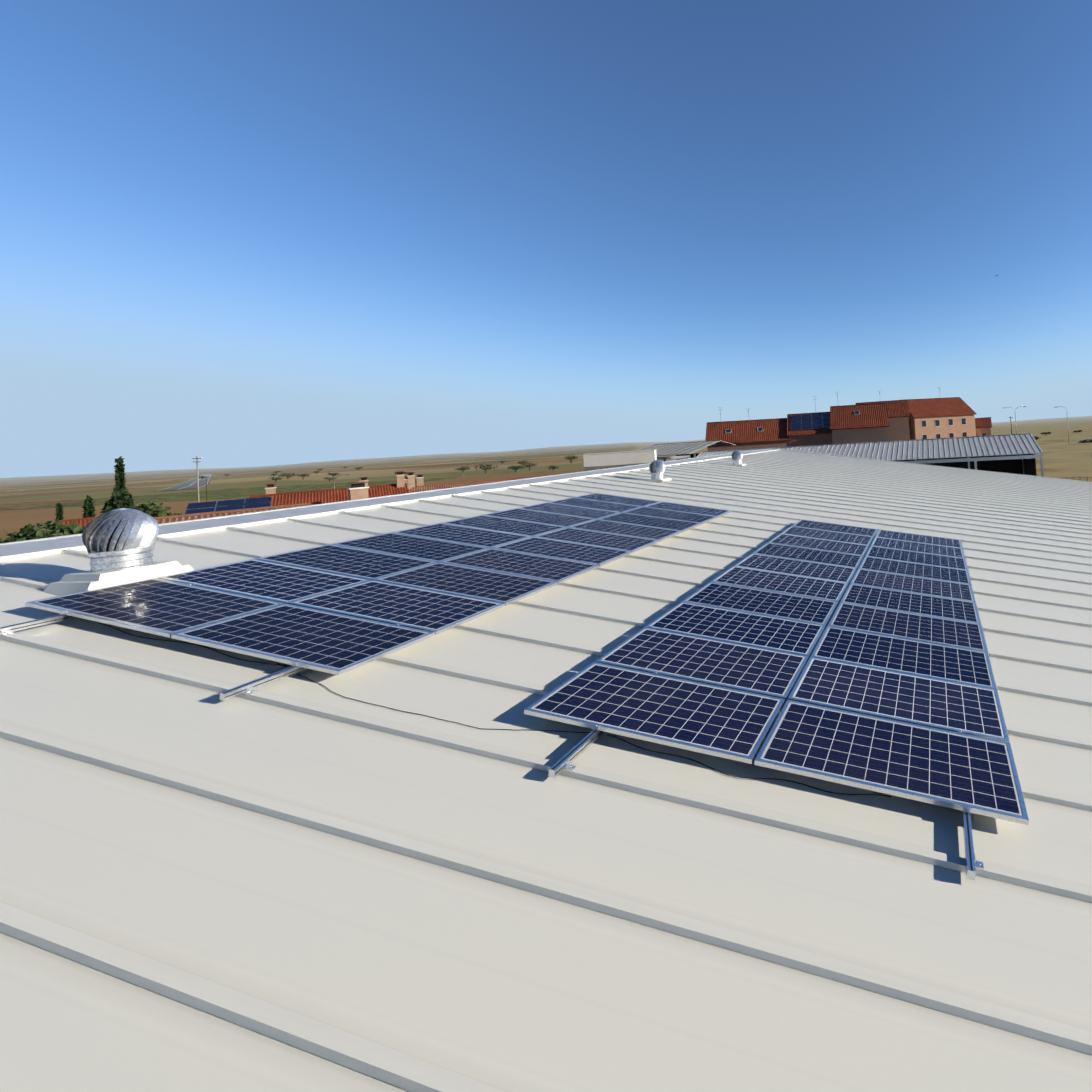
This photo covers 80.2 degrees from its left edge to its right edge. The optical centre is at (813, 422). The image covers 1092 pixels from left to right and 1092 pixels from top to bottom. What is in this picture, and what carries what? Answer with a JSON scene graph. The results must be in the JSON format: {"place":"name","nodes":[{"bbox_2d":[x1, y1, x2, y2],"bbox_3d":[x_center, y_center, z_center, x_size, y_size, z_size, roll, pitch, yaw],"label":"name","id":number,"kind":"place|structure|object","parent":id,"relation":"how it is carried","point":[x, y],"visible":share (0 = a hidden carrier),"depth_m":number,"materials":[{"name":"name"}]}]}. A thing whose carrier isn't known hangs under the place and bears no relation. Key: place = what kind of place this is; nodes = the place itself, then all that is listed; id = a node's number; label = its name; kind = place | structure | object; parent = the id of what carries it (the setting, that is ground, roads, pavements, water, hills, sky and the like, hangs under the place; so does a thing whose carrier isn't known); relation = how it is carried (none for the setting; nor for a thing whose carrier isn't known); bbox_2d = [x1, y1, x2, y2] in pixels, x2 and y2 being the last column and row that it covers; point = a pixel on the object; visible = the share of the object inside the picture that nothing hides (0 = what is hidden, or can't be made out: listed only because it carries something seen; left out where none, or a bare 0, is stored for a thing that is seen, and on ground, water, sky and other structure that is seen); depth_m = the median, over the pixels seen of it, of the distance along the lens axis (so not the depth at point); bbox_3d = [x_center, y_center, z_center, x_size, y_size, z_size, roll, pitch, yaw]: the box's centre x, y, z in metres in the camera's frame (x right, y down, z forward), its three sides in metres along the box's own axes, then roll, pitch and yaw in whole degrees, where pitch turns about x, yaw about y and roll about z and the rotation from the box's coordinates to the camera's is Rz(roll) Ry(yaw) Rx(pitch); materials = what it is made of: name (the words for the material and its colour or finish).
{"place":"outdoors","nodes":[
{"label":"outdoors","id":0,"kind":"place"},
{"bbox_2d":[59,517,96,526],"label":"tiled roof","id":1,"kind":"structure","parent":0,"point":[82,522],"depth_m":49.08,"materials":[{"name":"red tile"}]},
{"bbox_2d":[157,474,211,490],"bbox_3d":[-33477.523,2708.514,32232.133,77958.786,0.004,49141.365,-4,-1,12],"label":"solar panel array","id":2,"kind":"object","parent":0,"point":[190,484],"visible":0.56,"depth_m":443.22,"materials":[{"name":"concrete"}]},
{"bbox_2d":[404,474,524,492],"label":"house","id":3,"kind":"structure","parent":0,"point":[420,486],"depth_m":64.89,"materials":[{"name":"tile"}]},
{"bbox_2d":[0,416,1091,540],"bbox_3d":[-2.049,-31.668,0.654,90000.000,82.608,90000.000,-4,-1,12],"label":"ground","id":4,"kind":"structure","parent":0,"point":[24,501],"depth_m":433.54,"materials":[{"name":"brown soil"}]},
{"bbox_2d":[0,521,70,542],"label":"bushes","id":5,"kind":"object","parent":4,"relation":"on","point":[8,539],"visible":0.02,"depth_m":44.80,"materials":[{"name":"green plant"}]},
{"bbox_2d":[6,520,87,541],"bbox_3d":[-55.124,10.166,42.613,5.773,6.002,5.558,-4,-1,12],"label":"hedge","id":6,"kind":"object","parent":4,"relation":"on","point":[60,528],"visible":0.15,"depth_m":41.68,"materials":[{"name":"green plant"}]},
{"bbox_2d":[53,503,63,523],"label":"cypress","id":7,"kind":"object","parent":4,"relation":"on","point":[59,511],"visible":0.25,"depth_m":84.86,"materials":[{"name":"green plant"}]},
{"bbox_2d":[81,495,96,517],"bbox_3d":[-73.815,12.576,59.127,3.378,10.406,3.437,-4,-1,12],"label":"cypress tree","id":8,"kind":"object","parent":4,"relation":"on","point":[88,509],"visible":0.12,"depth_m":59.00,"materials":[{"name":"green plant"}]},
{"bbox_2d":[97,456,139,516],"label":"tall cypress","id":9,"kind":"object","parent":4,"relation":"on","point":[121,496],"visible":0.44,"depth_m":70.14,"materials":[{"name":"green plant"}]},
{"bbox_2d":[134,501,175,516],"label":"bush","id":10,"kind":"object","parent":4,"relation":"on","point":[153,510],"visible":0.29,"depth_m":78.40,"materials":[{"name":"green plant"}]},
{"bbox_2d":[192,456,201,508],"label":"power pole","id":11,"kind":"object","parent":4,"relation":"on","point":[196,458],"visible":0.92,"depth_m":102.52,"materials":[{"name":"grey"}]},
{"bbox_2d":[153,481,368,523],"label":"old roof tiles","id":12,"kind":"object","parent":4,"relation":"on","point":[357,490],"visible":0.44,"depth_m":31.28,"materials":[{"name":"tile"}]},
{"bbox_2d":[268,476,283,482],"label":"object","id":13,"kind":"object","parent":4,"relation":"on","point":[275,479],"visible":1,"depth_m":360.23,"materials":[{"name":"green plant"}]},
{"bbox_2d":[278,473,295,478],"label":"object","id":14,"kind":"object","parent":4,"relation":"on","point":[288,475],"visible":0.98,"depth_m":436.34,"materials":[{"name":"green plant"}]},
{"bbox_2d":[185,471,414,513],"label":"red house tiles","id":15,"kind":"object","parent":4,"relation":"on","point":[271,497],"visible":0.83,"depth_m":51.30,"materials":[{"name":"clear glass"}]},
{"bbox_2d":[295,473,309,479],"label":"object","id":16,"kind":"object","parent":4,"relation":"on","point":[303,475],"visible":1,"depth_m":402.09,"materials":[{"name":"green plant"}]},
{"bbox_2d":[455,466,469,472],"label":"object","id":17,"kind":"object","parent":4,"relation":"on","point":[463,468],"visible":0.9,"depth_m":334.00,"materials":[{"name":"green plant"}]},
{"bbox_2d":[474,463,496,473],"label":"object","id":18,"kind":"object","parent":4,"relation":"on","point":[481,466],"visible":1,"depth_m":293.37,"materials":[{"name":"green plant"}]},
{"bbox_2d":[508,465,524,472],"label":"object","id":19,"kind":"object","parent":4,"relation":"on","point":[517,467],"visible":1,"depth_m":283.24,"materials":[{"name":"green plant"}]},
{"bbox_2d":[521,462,536,469],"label":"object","id":20,"kind":"object","parent":4,"relation":"on","point":[528,465],"visible":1,"depth_m":304.01,"materials":[{"name":"green plant"}]},
{"bbox_2d":[547,465,558,471],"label":"tree","id":21,"kind":"object","parent":4,"relation":"on","point":[552,467],"visible":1,"depth_m":264.20,"materials":[{"name":"green plant"}]},
{"bbox_2d":[562,455,577,462],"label":"tree","id":22,"kind":"object","parent":4,"relation":"on","point":[570,458],"visible":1,"depth_m":408.57,"materials":[{"name":"green plant"}]},
{"bbox_2d":[583,449,656,470],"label":"wall","id":23,"kind":"structure","parent":4,"relation":"on","point":[598,461],"depth_m":61.22,"materials":[{"name":"white"}]},
{"bbox_2d":[636,440,734,460],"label":"shed fibre cement","id":24,"kind":"object","parent":4,"relation":"on","point":[682,450],"visible":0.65,"depth_m":72.59,"materials":[{"name":"grey concrete"}]},
{"bbox_2d":[705,411,793,450],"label":"townhouse row","id":25,"kind":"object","parent":4,"relation":"on","point":[755,434],"visible":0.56,"depth_m":90.68,"materials":[{"name":"tile"}]},
{"bbox_2d":[787,396,832,446],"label":"building","id":26,"kind":"structure","parent":4,"relation":"on","point":[805,429],"depth_m":90.52,"materials":[{"name":"blue glass"}]},
{"bbox_2d":[830,393,888,443],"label":"house","id":27,"kind":"structure","parent":4,"relation":"on","point":[860,423],"depth_m":89.63,"materials":[{"name":"red tile"}]},
{"bbox_2d":[697,433,1043,476],"bbox_3d":[4.899,6.387,61.575,35.167,8.484,11.794,-4,-1,12],"label":"open shed","id":28,"kind":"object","parent":4,"relation":"on","point":[1011,453],"visible":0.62,"depth_m":57.86,"materials":[{"name":"silver metal"}]},
{"bbox_2d":[856,390,909,440],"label":"townhouse row","id":29,"kind":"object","parent":4,"relation":"on","point":[898,412],"visible":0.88,"depth_m":118.08,"materials":[{"name":"tile"}]},
{"bbox_2d":[900,387,975,439],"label":"townhouse row","id":30,"kind":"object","parent":4,"relation":"on","point":[933,418],"visible":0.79,"depth_m":119.89,"materials":[{"name":"paint"}]},
{"bbox_2d":[975,417,991,435],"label":"townhouse row","id":31,"kind":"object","parent":4,"relation":"on","point":[983,426],"visible":0.29,"depth_m":122.38,"materials":[{"name":"tile"}]},
{"bbox_2d":[1078,439,1091,442],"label":"bush","id":32,"kind":"object","parent":4,"relation":"on","point":[1088,441],"visible":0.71,"depth_m":234.67,"materials":[{"name":"green plant"}]},
{"bbox_2d":[0,0,1091,477],"label":"sky","id":33,"kind":"structure","parent":0,"point":[234,233],"materials":[{"name":"blue"}]},
{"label":"big building walls","id":34,"kind":"object","parent":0,"visible":0},
{"bbox_2d":[0,448,1091,1091],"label":"roof slope","id":35,"kind":"structure","parent":34,"relation":"on","point":[296,882],"depth_m":3.38,"materials":[{"name":"paint"}]},
{"bbox_2d":[43,508,193,595],"bbox_3d":[-8.208,1.472,6.871,0.700,0.910,1.000,-4,-1,12],"label":"ventilator","id":36,"kind":"object","parent":35,"relation":"on","point":[119,543],"visible":1,"depth_m":6.73,"materials":[{"name":"paint"}]},
{"bbox_2d":[99,623,291,666],"bbox_3d":[-5.942,2.136,5.534,2.600,0.020,0.077,5,0,12],"label":"cable","id":37,"kind":"object","parent":35,"relation":"on","point":[194,644],"visible":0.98,"depth_m":5.57,"materials":[{"name":"black rubber"}]},
{"bbox_2d":[0,493,731,700],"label":"solar panel array","id":38,"kind":"object","parent":35,"relation":"on","point":[339,608],"visible":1,"depth_m":7.14,"materials":[{"name":"blue glass"}]},
{"bbox_2d":[0,448,777,560],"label":"roof ridge flashing","id":39,"kind":"object","parent":35,"relation":"on","point":[29,548],"visible":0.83,"depth_m":11.02,"materials":[{"name":"white metal"}]},
{"bbox_2d":[278,663,589,732],"bbox_3d":[-3.404,2.375,4.913,3.288,0.020,0.284,5,0,12],"label":"cable","id":40,"kind":"object","parent":35,"relation":"on","point":[434,717],"visible":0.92,"depth_m":4.72,"materials":[{"name":"black rubber"}]},
{"bbox_2d":[645,460,670,481],"bbox_3d":[-5.468,1.676,20.242,0.700,0.751,0.700,-4,-1,12],"label":"ventilator","id":41,"kind":"object","parent":35,"relation":"on","point":[657,468],"visible":1,"depth_m":20.07,"materials":[{"name":"paint"}]},
{"bbox_2d":[732,451,745,465],"bbox_3d":[-3.767,1.755,28.468,0.700,0.751,0.700,-4,-1,12],"label":"ventilator","id":42,"kind":"object","parent":35,"relation":"on","point":[737,456],"visible":1,"depth_m":28.29,"materials":[{"name":"paint"}]},
{"bbox_2d":[607,734,890,796],"bbox_3d":[-0.571,2.633,4.385,2.300,0.021,0.168,5,1,12],"label":"cable","id":43,"kind":"object","parent":35,"relation":"on","point":[746,777],"visible":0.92,"depth_m":4.31,"materials":[{"name":"black rubber"}]},
{"bbox_2d":[524,519,1028,880],"bbox_3d":[0.518,2.611,9.047,3.937,0.104,10.710,5,1,12],"label":"solar panel array","id":44,"kind":"object","parent":35,"relation":"on","point":[888,686],"visible":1,"depth_m":5.75,"materials":[{"name":"blue glass"}]}
]}

